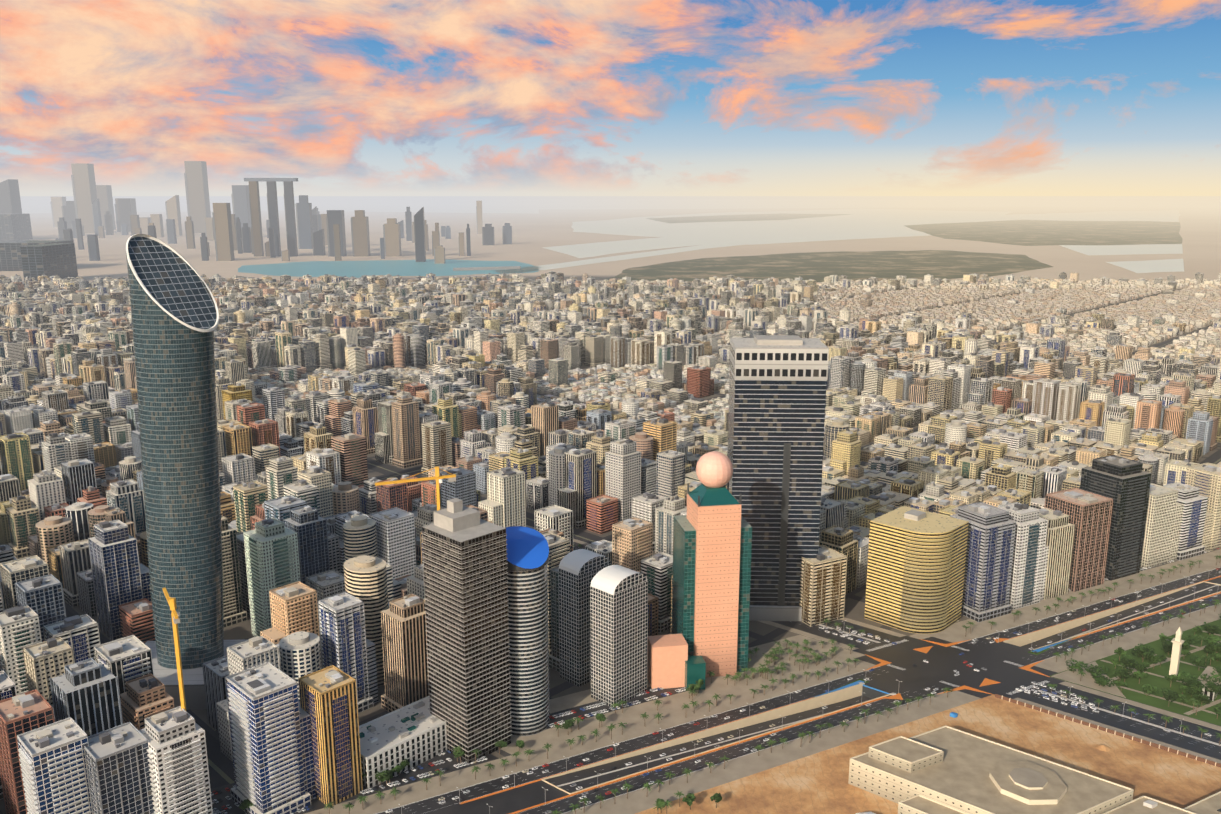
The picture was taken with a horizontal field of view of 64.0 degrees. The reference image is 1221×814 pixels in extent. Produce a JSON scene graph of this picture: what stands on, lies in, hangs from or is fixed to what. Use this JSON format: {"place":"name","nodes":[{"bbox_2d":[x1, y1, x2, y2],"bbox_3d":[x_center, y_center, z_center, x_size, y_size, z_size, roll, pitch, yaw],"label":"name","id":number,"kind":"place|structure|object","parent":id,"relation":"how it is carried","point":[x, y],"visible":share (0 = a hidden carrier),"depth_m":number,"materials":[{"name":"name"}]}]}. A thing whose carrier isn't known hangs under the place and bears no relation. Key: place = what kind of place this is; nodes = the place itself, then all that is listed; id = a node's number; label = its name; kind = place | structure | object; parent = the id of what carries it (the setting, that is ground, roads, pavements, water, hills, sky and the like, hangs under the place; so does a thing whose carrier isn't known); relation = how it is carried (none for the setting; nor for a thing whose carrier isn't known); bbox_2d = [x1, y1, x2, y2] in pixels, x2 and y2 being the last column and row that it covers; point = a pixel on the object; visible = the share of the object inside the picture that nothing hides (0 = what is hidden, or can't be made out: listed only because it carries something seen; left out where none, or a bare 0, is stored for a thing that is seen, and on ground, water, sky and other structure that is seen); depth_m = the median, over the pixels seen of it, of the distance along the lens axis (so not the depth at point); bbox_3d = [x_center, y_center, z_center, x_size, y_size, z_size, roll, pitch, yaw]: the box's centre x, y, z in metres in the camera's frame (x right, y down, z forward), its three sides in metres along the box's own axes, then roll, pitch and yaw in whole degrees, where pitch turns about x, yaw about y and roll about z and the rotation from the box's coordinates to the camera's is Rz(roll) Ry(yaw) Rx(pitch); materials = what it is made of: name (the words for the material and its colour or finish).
{"place":"outdoors","nodes":[
{"label":"outdoors","id":0,"kind":"place"},
{"bbox_2d":[0,161,1220,281],"bbox_3d":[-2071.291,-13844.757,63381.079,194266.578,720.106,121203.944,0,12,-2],"label":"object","id":1,"kind":"structure","parent":0,"point":[89,206],"depth_m":8933.70,"materials":[{"name":"beige"}]},
{"bbox_2d":[0,207,1220,813],"bbox_3d":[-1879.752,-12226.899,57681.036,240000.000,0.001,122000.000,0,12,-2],"label":"ground","id":2,"kind":"structure","parent":0,"point":[1200,233],"depth_m":6689.04,"materials":[{"name":"beige sand"}]},
{"bbox_2d":[0,353,1220,813],"bbox_3d":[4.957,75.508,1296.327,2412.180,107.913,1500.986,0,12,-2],"label":"city","id":3,"kind":"object","parent":2,"relation":"on","point":[70,457],"visible":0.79,"depth_m":1207.45},
{"bbox_2d":[0,271,1220,537],"bbox_3d":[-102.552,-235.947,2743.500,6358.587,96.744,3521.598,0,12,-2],"label":"city","id":4,"kind":"object","parent":2,"relation":"on","point":[56,329],"visible":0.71,"depth_m":2366.03},
{"bbox_2d":[17,234,1220,813],"bbox_3d":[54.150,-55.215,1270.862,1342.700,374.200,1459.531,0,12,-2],"label":"buildings","id":5,"kind":"structure","parent":2,"relation":"on","point":[747,548],"depth_m":799.90,"materials":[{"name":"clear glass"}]},
{"bbox_2d":[211,479,1220,813],"bbox_3d":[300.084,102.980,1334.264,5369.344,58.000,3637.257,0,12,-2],"label":"roads","id":6,"kind":"structure","parent":2,"relation":"on","point":[991,739],"depth_m":745.45,"materials":[{"name":"grey asphalt"}]},
{"bbox_2d":[211,546,1220,813],"bbox_3d":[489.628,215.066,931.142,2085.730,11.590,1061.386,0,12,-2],"label":"cars","id":7,"kind":"object","parent":6,"relation":"on","point":[483,758],"visible":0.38,"depth_m":778.47,"materials":[{"name":"paint"}]},
{"bbox_2d":[399,545,1218,812],"bbox_3d":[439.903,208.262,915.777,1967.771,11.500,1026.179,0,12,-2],"label":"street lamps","id":8,"kind":"object","parent":6,"relation":"on","point":[828,692],"visible":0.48,"depth_m":771.67,"materials":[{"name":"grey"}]},
{"bbox_2d":[239,543,1220,813],"bbox_3d":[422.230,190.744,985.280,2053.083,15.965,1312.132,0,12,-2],"label":"trees","id":9,"kind":"object","parent":2,"relation":"on","point":[1187,679],"visible":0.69,"depth_m":814.71,"materials":[{"name":"green plant"}]},
{"bbox_2d":[247,278,1220,428],"bbox_3d":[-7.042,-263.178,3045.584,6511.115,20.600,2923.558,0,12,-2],"label":"city","id":10,"kind":"object","parent":2,"relation":"on","point":[996,312],"visible":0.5,"depth_m":3242.19},
{"bbox_2d":[0,0,1220,195],"label":"sky","id":11,"kind":"structure","parent":0,"point":[337,97],"materials":[{"name":"blue"}]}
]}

